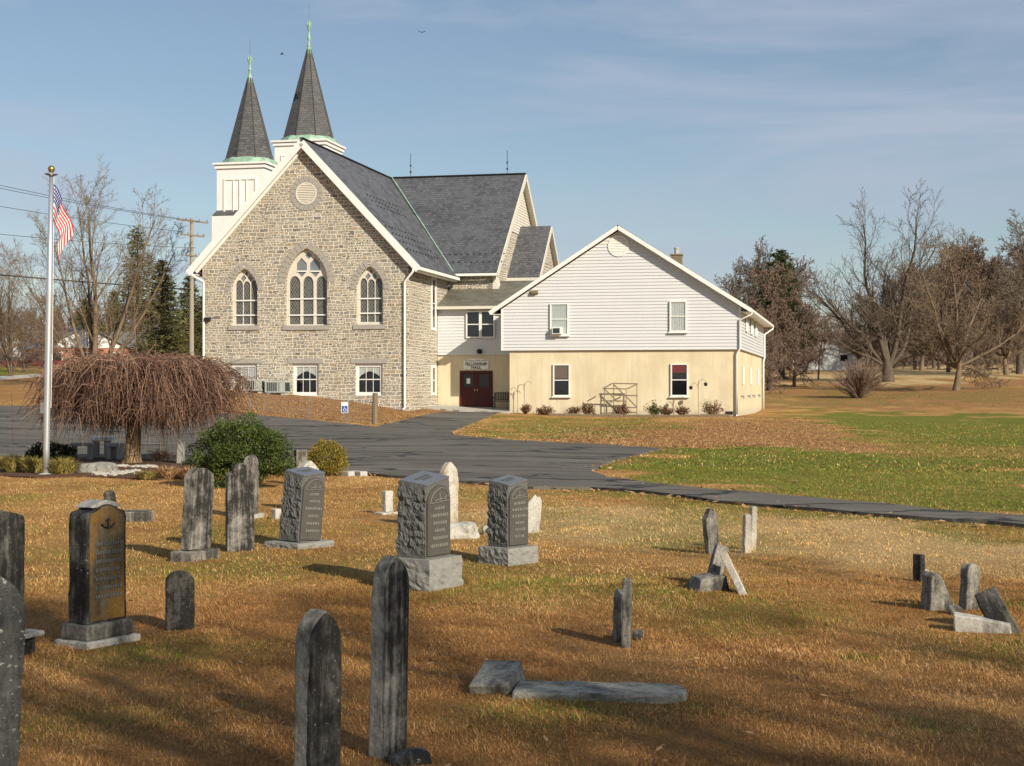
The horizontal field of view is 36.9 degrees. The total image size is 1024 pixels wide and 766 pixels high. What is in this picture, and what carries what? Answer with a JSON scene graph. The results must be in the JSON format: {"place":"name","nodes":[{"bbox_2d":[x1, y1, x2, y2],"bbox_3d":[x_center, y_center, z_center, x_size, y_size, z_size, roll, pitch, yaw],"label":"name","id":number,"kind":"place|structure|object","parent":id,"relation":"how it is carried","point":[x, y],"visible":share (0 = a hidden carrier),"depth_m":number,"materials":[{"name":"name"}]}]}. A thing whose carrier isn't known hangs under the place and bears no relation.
{"place":"outdoors","nodes":[
{"label":"outdoors","id":0,"kind":"place"},
{"bbox_2d":[0,451,27,471],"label":"ornamental grass","id":1,"kind":"object","parent":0,"point":[8,465],"depth_m":29.23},
{"bbox_2d":[147,465,182,478],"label":"ornamental grass","id":2,"kind":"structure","parent":0,"point":[166,472],"depth_m":26.96,"materials":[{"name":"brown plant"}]},
{"bbox_2d":[427,405,510,413],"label":"concrete path","id":3,"kind":"structure","parent":0,"point":[468,409],"depth_m":83.77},
{"bbox_2d":[0,357,1023,765],"bbox_3d":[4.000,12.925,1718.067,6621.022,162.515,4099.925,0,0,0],"label":"ground","id":4,"kind":"structure","parent":0,"point":[928,405],"depth_m":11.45,"materials":[{"name":"plant"}]},
{"bbox_2d":[0,576,26,765],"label":"gravestone","id":5,"kind":"object","parent":4,"relation":"on","point":[13,613],"visible":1,"depth_m":5.07,"materials":[{"name":"stone"}]},
{"bbox_2d":[0,309,43,372],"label":"tree","id":6,"kind":"object","parent":4,"relation":"on","point":[35,353],"visible":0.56,"depth_m":128.20,"materials":[{"name":"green plant"}]},
{"bbox_2d":[0,245,44,375],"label":"ash tree","id":7,"kind":"object","parent":4,"relation":"on","point":[11,329],"visible":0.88,"depth_m":116.97,"materials":[{"name":"beige plant"}]},
{"bbox_2d":[0,510,45,655],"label":"gravestone","id":8,"kind":"object","parent":4,"relation":"on","point":[12,546],"visible":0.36,"depth_m":9.27,"materials":[{"name":"stone"}]},
{"bbox_2d":[16,455,42,472],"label":"ornamental grass","id":9,"kind":"object","parent":4,"relation":"on","point":[29,466],"depth_m":28.75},
{"bbox_2d":[20,312,63,368],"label":"tree","id":10,"kind":"object","parent":4,"relation":"on","point":[41,347],"visible":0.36,"depth_m":137.94,"materials":[{"name":"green plant"}]},
{"bbox_2d":[42,454,82,473],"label":"ornamental grass","id":11,"kind":"object","parent":4,"relation":"on","point":[61,466],"depth_m":28.04,"materials":[{"name":"plant"}]},
{"bbox_2d":[25,326,132,360],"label":"house","id":12,"kind":"structure","parent":4,"relation":"on","point":[105,345],"depth_m":161.04,"materials":[{"name":"white brick"}]},
{"bbox_2d":[0,458,181,480],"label":"planting bed","id":13,"kind":"object","parent":4,"relation":"on","point":[38,475],"visible":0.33,"depth_m":28.47,"materials":[{"name":"soil"}]},
{"bbox_2d":[40,166,57,473],"bbox_3d":[-8.480,-1.038,28.105,0.320,5.885,0.320,1,0,0],"label":"flagpole","id":14,"kind":"object","parent":13,"relation":"on","point":[45,407],"visible":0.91,"depth_m":28.06,"materials":[{"name":"metal"}]},
{"bbox_2d":[53,184,73,259],"bbox_3d":[-8.191,-2.921,28.088,0.395,1.440,0.168,1,0,0],"label":"us flag","id":15,"kind":"object","parent":14,"relation":"hanging from","point":[63,222],"visible":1,"depth_m":28.08,"materials":[{"name":"fabric"}]},
{"bbox_2d":[24,440,77,460],"bbox_3d":[-10.220,1.562,33.982,1.178,0.604,0.745,0,0,0],"label":"evergreen","id":16,"kind":"object","parent":13,"relation":"on","point":[66,451],"visible":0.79,"depth_m":33.86,"materials":[{"name":"green plant"}]},
{"bbox_2d":[78,462,118,472],"bbox_3d":[-7.714,1.647,28.695,0.813,0.350,0.442,0,0,0],"label":"boulder","id":17,"kind":"object","parent":13,"relation":"on","point":[105,467],"visible":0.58,"depth_m":28.51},
{"bbox_2d":[89,436,115,456],"bbox_3d":[-9.398,1.543,35.194,0.620,0.630,0.620,0,0,-6],"label":"stone table","id":18,"kind":"object","parent":13,"relation":"on","point":[96,450],"visible":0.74,"depth_m":35.05,"materials":[{"name":"grey stone"}]},
{"bbox_2d":[105,443,125,458],"bbox_3d":[-8.859,1.594,34.493,0.420,0.500,0.340,0,0,23],"label":"stone bench","id":19,"kind":"object","parent":13,"relation":"on","point":[114,451],"visible":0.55,"depth_m":34.39,"materials":[{"name":"stone"}]},
{"bbox_2d":[11,332,264,462],"bbox_3d":[-7.932,0.272,32.762,5.384,3.325,5.243,0,0,0],"label":"weeping cherry","id":20,"kind":"object","parent":13,"relation":"on","point":[134,391],"visible":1,"depth_m":31.69,"materials":[{"name":"brown plant"}]},
{"bbox_2d":[0,154,192,356],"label":"ash tree","id":21,"kind":"object","parent":4,"relation":"on","point":[93,328],"visible":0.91,"depth_m":98.26,"materials":[{"name":"beige plant"}]},
{"bbox_2d":[54,499,140,649],"bbox_3d":[-2.628,1.223,9.745,0.308,0.966,0.468,0,0,32],"label":"gravestone","id":22,"kind":"object","parent":4,"relation":"on","point":[97,578],"visible":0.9,"depth_m":9.63,"materials":[{"name":"black stone"}]},
{"bbox_2d":[107,224,157,352],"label":"pine tree","id":23,"kind":"object","parent":4,"relation":"on","point":[134,254],"visible":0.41,"depth_m":149.74,"materials":[{"name":"green plant"}]},
{"bbox_2d":[125,510,153,521],"bbox_3d":[-4.535,1.633,18.593,0.345,0.180,0.245,0,0,8],"label":"flat marker","id":24,"kind":"object","parent":4,"relation":"on","point":[139,515],"visible":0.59,"depth_m":18.48,"materials":[{"name":"grey stone"}]},
{"bbox_2d":[128,258,196,356],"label":"spruce tree","id":25,"kind":"object","parent":4,"relation":"on","point":[164,337],"visible":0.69,"depth_m":139.56,"materials":[{"name":"green plant"}]},
{"bbox_2d":[165,570,194,630],"bbox_3d":[-2.226,1.482,10.293,0.196,0.449,0.076,0,0,-15],"label":"gravestone","id":26,"kind":"object","parent":4,"relation":"on","point":[179,601],"visible":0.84,"depth_m":10.26,"materials":[{"name":"stone"}]},
{"bbox_2d":[168,275,201,351],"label":"spruce tree","id":27,"kind":"object","parent":4,"relation":"on","point":[185,300],"visible":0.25,"depth_m":164.68,"materials":[{"name":"green plant"}]},
{"bbox_2d":[181,296,201,358],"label":"spruce tree","id":28,"kind":"object","parent":4,"relation":"on","point":[198,329],"visible":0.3,"depth_m":149.57,"materials":[{"name":"green plant"}]},
{"bbox_2d":[177,217,208,355],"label":"utility pole","id":29,"kind":"object","parent":4,"relation":"on","point":[191,314],"visible":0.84,"depth_m":134.89,"materials":[{"name":"brown wood"}]},
{"bbox_2d":[170,468,219,561],"bbox_3d":[-2.980,1.261,14.443,0.270,0.924,0.425,0,0,28],"label":"gravestone","id":30,"kind":"object","parent":4,"relation":"on","point":[197,514],"visible":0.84,"depth_m":14.38,"materials":[{"name":"grey stone"}]},
{"bbox_2d":[225,463,253,551],"bbox_3d":[-2.691,1.257,15.192,0.277,0.935,0.113,0,0,-22],"label":"gravestone","id":31,"kind":"object","parent":4,"relation":"on","point":[239,510],"visible":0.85,"depth_m":15.14,"materials":[{"name":"grey stone"}]},
{"bbox_2d":[184,409,298,488],"bbox_3d":[-4.386,1.101,24.854,1.887,1.385,1.487,0,0,0],"label":"evergreen bush","id":32,"kind":"object","parent":4,"relation":"on","point":[241,433],"visible":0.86,"depth_m":24.55,"materials":[{"name":"green plant"}]},
{"bbox_2d":[244,455,264,518],"bbox_3d":[-3.225,1.311,18.995,0.208,0.844,0.382,0,0,15],"label":"gravestone","id":33,"kind":"object","parent":4,"relation":"on","point":[251,462],"visible":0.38,"depth_m":19.03,"materials":[{"name":"white stone"}]},
{"bbox_2d":[265,381,289,394],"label":"air conditioner","id":34,"kind":"object","parent":4,"relation":"on","point":[281,387],"visible":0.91,"depth_m":81.16,"materials":[{"name":"metal"}]},
{"bbox_2d":[264,467,334,549],"bbox_3d":[-2.155,1.301,15.595,0.494,0.882,0.535,0,0,38],"label":"granite monument","id":35,"kind":"object","parent":4,"relation":"on","point":[302,506],"visible":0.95,"depth_m":15.50,"materials":[{"name":"stone"}]},
{"bbox_2d":[248,390,377,424],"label":"wire fence","id":36,"kind":"object","parent":4,"relation":"on","point":[375,408],"visible":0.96,"depth_m":65.71,"materials":[{"name":"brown metal"}]},
{"bbox_2d":[294,609,341,765],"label":"gravestone","id":37,"kind":"object","parent":4,"relation":"on","point":[318,670],"visible":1,"depth_m":4.96,"materials":[{"name":"stone"}]},
{"bbox_2d":[307,438,349,475],"bbox_3d":[-3.375,1.399,28.099,0.801,0.809,0.755,0,0,0],"label":"round shrub","id":38,"kind":"object","parent":4,"relation":"on","point":[334,451],"visible":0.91,"depth_m":27.94,"materials":[{"name":"yellow plant"}]},
{"bbox_2d":[186,21,558,410],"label":"stone church","id":39,"kind":"structure","parent":4,"relation":"on","point":[321,265],"depth_m":82.82,"materials":[{"name":"stone"}]},
{"bbox_2d":[232,364,256,389],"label":"window","id":40,"kind":"structure","parent":39,"relation":"in","point":[253,367],"depth_m":83.05,"materials":[{"name":"white paint"}]},
{"bbox_2d":[233,270,256,325],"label":"gothic window","id":41,"kind":"structure","parent":39,"relation":"in","point":[245,286],"depth_m":83.19,"materials":[{"name":"beige paint"}]},
{"bbox_2d":[293,364,318,394],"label":"window","id":42,"kind":"structure","parent":39,"relation":"in","point":[305,376],"depth_m":82.40,"materials":[{"name":"white paint"}]},
{"bbox_2d":[287,249,326,325],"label":"gothic window","id":43,"kind":"structure","parent":39,"relation":"in","point":[307,277],"depth_m":82.42,"materials":[{"name":"beige paint"}]},
{"bbox_2d":[356,364,382,394],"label":"window","id":44,"kind":"structure","parent":39,"relation":"in","point":[369,377],"depth_m":81.62,"materials":[{"name":"white paint"}]},
{"bbox_2d":[357,267,382,324],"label":"gothic window","id":45,"kind":"structure","parent":39,"relation":"in","point":[370,286],"depth_m":81.64,"materials":[{"name":"beige paint"}]},
{"bbox_2d":[431,276,436,330],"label":"window","id":46,"kind":"structure","parent":39,"relation":"in","point":[433,279],"depth_m":85.60,"materials":[{"name":"white paint"}]},
{"bbox_2d":[374,490,397,514],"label":"gravestone","id":47,"kind":"object","parent":4,"relation":"on","point":[387,502],"visible":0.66,"depth_m":19.55,"materials":[{"name":"white stone"}]},
{"bbox_2d":[368,555,408,759],"bbox_3d":[-0.540,1.225,6.721,0.094,0.939,0.181,0,0,36],"label":"gravestone","id":48,"kind":"object","parent":4,"relation":"on","point":[389,665],"visible":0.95,"depth_m":6.67,"materials":[{"name":"stone"}]},
{"bbox_2d":[386,747,431,765],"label":"footstone","id":49,"kind":"object","parent":4,"relation":"on","point":[411,756],"visible":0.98,"depth_m":6.55,"materials":[{"name":"stone"}]},
{"bbox_2d":[396,471,463,591],"bbox_3d":[-0.711,1.224,12.347,0.457,1.018,0.491,0,0,32],"label":"granite monument","id":50,"kind":"object","parent":4,"relation":"on","point":[427,559],"visible":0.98,"depth_m":12.21,"materials":[{"name":"stone"}]},
{"bbox_2d":[439,462,458,522],"bbox_3d":[-0.728,1.318,17.594,0.248,0.832,0.093,0,0,-45],"label":"gravestone","id":51,"kind":"object","parent":4,"relation":"on","point":[449,469],"visible":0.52,"depth_m":17.58,"materials":[{"name":"stone"}]},
{"bbox_2d":[450,521,479,539],"bbox_3d":[-0.587,1.618,16.593,0.479,0.234,0.337,-3,6,-17],"label":"broken slab","id":52,"kind":"object","parent":4,"relation":"on","point":[464,530],"depth_m":16.47,"materials":[{"name":"white stone"}]},
{"bbox_2d":[436,276,533,408],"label":"entrance wing","id":53,"kind":"structure","parent":4,"relation":"on","point":[468,326],"depth_m":86.08,"materials":[{"name":"paint"}]},
{"bbox_2d":[461,372,475,406],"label":"door","id":54,"kind":"structure","parent":53,"relation":"in","point":[468,379],"depth_m":86.06,"materials":[{"name":"red wood"}]},
{"bbox_2d":[466,311,479,337],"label":"window","id":55,"kind":"structure","parent":53,"relation":"in","point":[472,317],"depth_m":85.91,"materials":[{"name":"white paint"}]},
{"bbox_2d":[464,359,488,368],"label":"hall sign","id":56,"kind":"object","parent":53,"relation":"attached to","point":[476,363],"visible":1,"depth_m":85.93,"materials":[{"name":"white metal"}]},
{"bbox_2d":[476,372,490,406],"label":"door","id":57,"kind":"structure","parent":53,"relation":"in","point":[483,379],"depth_m":85.87,"materials":[{"name":"red wood"}]},
{"bbox_2d":[480,311,494,337],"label":"window","id":58,"kind":"structure","parent":53,"relation":"in","point":[487,322],"depth_m":85.72,"materials":[{"name":"glass"}]},
{"bbox_2d":[469,660,523,695],"bbox_3d":[-0.079,1.606,8.187,0.217,0.145,0.304,-3,16,18],"label":"fallen block","id":59,"kind":"object","parent":4,"relation":"on","point":[497,677],"depth_m":8.13,"materials":[{"name":"stone"}]},
{"bbox_2d":[478,474,537,565],"bbox_3d":[-0.036,1.295,14.144,0.396,0.890,0.439,0,0,42],"label":"granite monument","id":60,"kind":"object","parent":4,"relation":"on","point":[506,530],"visible":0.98,"depth_m":14.04,"materials":[{"name":"stone"}]},
{"bbox_2d":[0,396,1023,471],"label":"short grass","id":61,"kind":"structure","parent":4,"relation":"on","point":[826,453],"depth_m":52.53,"materials":[{"name":"plant"}]},
{"bbox_2d":[8,389,1023,765],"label":"fallen leaves","id":62,"kind":"object","parent":4,"relation":"on","point":[606,489],"visible":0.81,"depth_m":51.44,"materials":[{"name":"plant"}]},
{"bbox_2d":[528,494,541,532],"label":"gravestone","id":63,"kind":"object","parent":4,"relation":"on","point":[534,507],"visible":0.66,"depth_m":17.18,"materials":[{"name":"white stone"}]},
{"bbox_2d":[511,679,687,703],"bbox_3d":[0.464,1.627,8.030,0.905,0.082,0.340,0,0,7],"label":"fallen tablet","id":64,"kind":"object","parent":4,"relation":"on","point":[628,692],"visible":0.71,"depth_m":7.93,"materials":[{"name":"stone"}]},
{"bbox_2d":[613,588,621,642],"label":"gravestone","id":65,"kind":"object","parent":4,"relation":"on","point":[617,620],"visible":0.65,"depth_m":9.77,"materials":[{"name":"grey stone"}]},
{"bbox_2d":[601,383,637,414],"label":"garden trellis","id":66,"kind":"object","parent":4,"relation":"on","point":[613,388],"visible":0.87,"depth_m":80.37,"materials":[{"name":"brown wood"}]},
{"bbox_2d":[621,578,631,647],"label":"gravestone","id":67,"kind":"object","parent":4,"relation":"on","point":[626,621],"visible":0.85,"depth_m":9.59,"materials":[{"name":"grey stone"}]},
{"bbox_2d":[488,225,773,415],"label":"meeting hall","id":68,"kind":"structure","parent":4,"relation":"on","point":[618,304],"depth_m":81.20,"materials":[{"name":"beige paint"}]},
{"bbox_2d":[549,303,569,336],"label":"window","id":69,"kind":"structure","parent":68,"relation":"in","point":[559,312],"depth_m":81.78,"materials":[{"name":"white paint"}]},
{"bbox_2d":[552,364,570,397],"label":"window","id":70,"kind":"structure","parent":68,"relation":"in","point":[561,372],"depth_m":81.90,"materials":[{"name":"white paint"}]},
{"bbox_2d":[668,301,687,332],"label":"window","id":71,"kind":"structure","parent":68,"relation":"in","point":[678,309],"depth_m":80.39,"materials":[{"name":"white paint"}]},
{"bbox_2d":[669,363,688,397],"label":"window","id":72,"kind":"structure","parent":68,"relation":"in","point":[679,372],"depth_m":80.51,"materials":[{"name":"white paint"}]},
{"bbox_2d":[550,413,729,416],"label":"garden edging","id":73,"kind":"object","parent":4,"relation":"on","point":[632,415],"visible":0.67,"depth_m":79.17,"materials":[{"name":"brown wood"}]},
{"bbox_2d":[687,572,729,591],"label":"socket block","id":74,"kind":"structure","parent":4,"relation":"on","point":[712,581],"depth_m":12.13,"materials":[{"name":"grey stone"}]},
{"bbox_2d":[702,509,718,553],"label":"gravestone","id":75,"kind":"object","parent":4,"relation":"on","point":[710,529],"visible":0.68,"depth_m":14.95,"materials":[{"name":"grey stone"}]},
{"bbox_2d":[707,544,728,573],"bbox_3d":[1.652,1.513,12.444,0.118,0.403,0.075,19,-15,-11],"label":"leaning slab","id":76,"kind":"object","parent":4,"relation":"on","point":[716,565],"depth_m":12.43,"materials":[{"name":"grey stone"}]},
{"bbox_2d":[720,552,746,594],"bbox_3d":[1.765,1.546,12.119,0.068,0.137,0.482,-27,42,5],"label":"leaning slab","id":77,"kind":"object","parent":4,"relation":"on","point":[733,574],"depth_m":12.08,"materials":[{"name":"stone"}]},
{"bbox_2d":[715,257,751,308],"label":"distant tree","id":78,"kind":"object","parent":4,"relation":"on","point":[733,285],"visible":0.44,"depth_m":205.47,"materials":[{"name":"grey plant"}]},
{"bbox_2d":[714,236,777,310],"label":"distant tree","id":79,"kind":"object","parent":4,"relation":"on","point":[750,279],"visible":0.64,"depth_m":189.98,"materials":[{"name":"brown plant"}]},
{"bbox_2d":[742,514,751,552],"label":"gravestone","id":80,"kind":"object","parent":4,"relation":"on","point":[746,533],"visible":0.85,"depth_m":14.97,"materials":[{"name":"stone"}]},
{"bbox_2d":[750,297,803,393],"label":"tree","id":81,"kind":"object","parent":4,"relation":"on","point":[767,342],"visible":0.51,"depth_m":119.86,"materials":[{"name":"brown plant"}]},
{"bbox_2d":[748,261,819,390],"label":"tree","id":82,"kind":"object","parent":4,"relation":"on","point":[769,286],"visible":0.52,"depth_m":123.98,"materials":[{"name":"brown plant"}]},
{"bbox_2d":[753,248,824,378],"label":"pine tree","id":83,"kind":"object","parent":4,"relation":"on","point":[781,256],"visible":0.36,"depth_m":149.60,"materials":[{"name":"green plant"}]},
{"bbox_2d":[764,291,830,386],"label":"tree","id":84,"kind":"object","parent":4,"relation":"on","point":[798,335],"visible":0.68,"depth_m":131.62,"materials":[{"name":"brown plant"}]},
{"bbox_2d":[775,256,822,370],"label":"distant tree","id":85,"kind":"object","parent":4,"relation":"on","point":[802,270],"visible":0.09,"depth_m":189.71,"materials":[{"name":"brown plant"}]},
{"bbox_2d":[809,317,833,378],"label":"tree","id":86,"kind":"object","parent":4,"relation":"on","point":[823,339],"visible":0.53,"depth_m":149.83,"materials":[{"name":"beige plant"}]},
{"bbox_2d":[793,338,864,369],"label":"house","id":87,"kind":"structure","parent":4,"relation":"on","point":[834,361],"depth_m":195.40,"materials":[{"name":"white"}]},
{"bbox_2d":[818,299,892,358],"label":"oak tree","id":88,"kind":"object","parent":4,"relation":"on","point":[858,356],"visible":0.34,"depth_m":194.36,"materials":[{"name":"beige plant"}]},
{"bbox_2d":[829,355,888,397],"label":"brush shrub","id":89,"kind":"object","parent":4,"relation":"on","point":[858,383],"visible":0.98,"depth_m":111.63,"materials":[{"name":"plant"}]},
{"bbox_2d":[779,179,961,381],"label":"maple tree","id":90,"kind":"object","parent":4,"relation":"on","point":[888,360],"visible":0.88,"depth_m":140.41,"materials":[{"name":"grey plant"}]},
{"bbox_2d":[877,260,932,369],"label":"distant tree","id":91,"kind":"object","parent":4,"relation":"on","point":[914,358],"visible":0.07,"depth_m":189.60,"materials":[{"name":"brown plant"}]},
{"bbox_2d":[861,263,964,370],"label":"oak tree","id":92,"kind":"object","parent":4,"relation":"on","point":[921,367],"visible":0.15,"depth_m":184.87,"materials":[{"name":"beige plant"}]},
{"bbox_2d":[912,554,925,581],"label":"gravestone","id":93,"kind":"object","parent":4,"relation":"on","point":[919,566],"visible":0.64,"depth_m":12.75,"materials":[{"name":"stone"}]},
{"bbox_2d":[834,306,1023,367],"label":"woods","id":94,"kind":"object","parent":4,"relation":"on","point":[865,361],"visible":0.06,"depth_m":226.96,"materials":[{"name":"plant"}]},
{"bbox_2d":[920,571,952,610],"bbox_3d":[3.098,1.537,11.138,0.245,0.348,0.153,0,0,-20],"label":"gravestone","id":95,"kind":"object","parent":4,"relation":"on","point":[935,594],"visible":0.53,"depth_m":11.07,"materials":[{"name":"grey stone"}]},
{"bbox_2d":[858,222,1023,390],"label":"oak tree","id":96,"kind":"object","parent":4,"relation":"on","point":[963,347],"visible":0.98,"depth_m":119.56,"materials":[{"name":"beige plant"}]},
{"bbox_2d":[920,245,984,371],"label":"distant tree","id":97,"kind":"object","parent":4,"relation":"on","point":[948,368],"visible":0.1,"depth_m":174.53,"materials":[{"name":"brown plant"}]},
{"bbox_2d":[959,563,980,610],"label":"gravestone","id":98,"kind":"object","parent":4,"relation":"on","point":[969,579],"visible":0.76,"depth_m":11.06,"materials":[{"name":"grey stone"}]},
{"bbox_2d":[935,236,1014,369],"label":"distant tree","id":99,"kind":"object","parent":4,"relation":"on","point":[978,271],"visible":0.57,"depth_m":168.02,"materials":[{"name":"brown plant"}]},
{"bbox_2d":[953,612,1011,633],"bbox_3d":[3.103,1.601,10.144,0.371,0.144,0.149,2,0,14],"label":"broken base","id":100,"kind":"object","parent":4,"relation":"on","point":[967,623],"visible":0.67,"depth_m":10.09,"materials":[{"name":"white stone"}]},
{"bbox_2d":[942,254,1023,375],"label":"oak tree","id":101,"kind":"object","parent":4,"relation":"on","point":[1005,355],"visible":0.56,"depth_m":159.51,"materials":[{"name":"beige plant"}]},
{"bbox_2d":[946,209,1023,373],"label":"maple tree","id":102,"kind":"object","parent":4,"relation":"on","point":[1019,364],"visible":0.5,"depth_m":165.39,"materials":[{"name":"brown plant"}]},
{"bbox_2d":[968,240,1021,366],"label":"maple tree","id":103,"kind":"object","parent":4,"relation":"on","point":[1008,257],"visible":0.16,"depth_m":209.38,"materials":[{"name":"brown plant"}]},
{"bbox_2d":[974,586,1019,633],"bbox_3d":[3.240,1.570,10.218,0.158,0.393,0.178,-26,-41,8],"label":"leaning slab","id":104,"kind":"object","parent":4,"relation":"on","point":[991,604],"depth_m":10.19,"materials":[{"name":"stone"}]},
{"bbox_2d":[977,245,1023,314],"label":"maple tree","id":105,"kind":"object","parent":4,"relation":"on","point":[1020,297],"visible":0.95,"depth_m":150.17,"materials":[{"name":"brown plant"}]},
{"bbox_2d":[0,405,1023,527],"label":"road","id":106,"kind":"structure","parent":0,"point":[401,449],"depth_m":37.60,"materials":[{"name":"asphalt"}]},
{"bbox_2d":[0,461,1023,585],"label":"short grass","id":107,"kind":"structure","parent":0,"point":[732,478],"depth_m":18.57,"materials":[{"name":"plant"}]},
{"bbox_2d":[0,0,1023,352],"label":"sky","id":108,"kind":"structure","parent":0,"point":[707,130],"materials":[{"name":"blue"}]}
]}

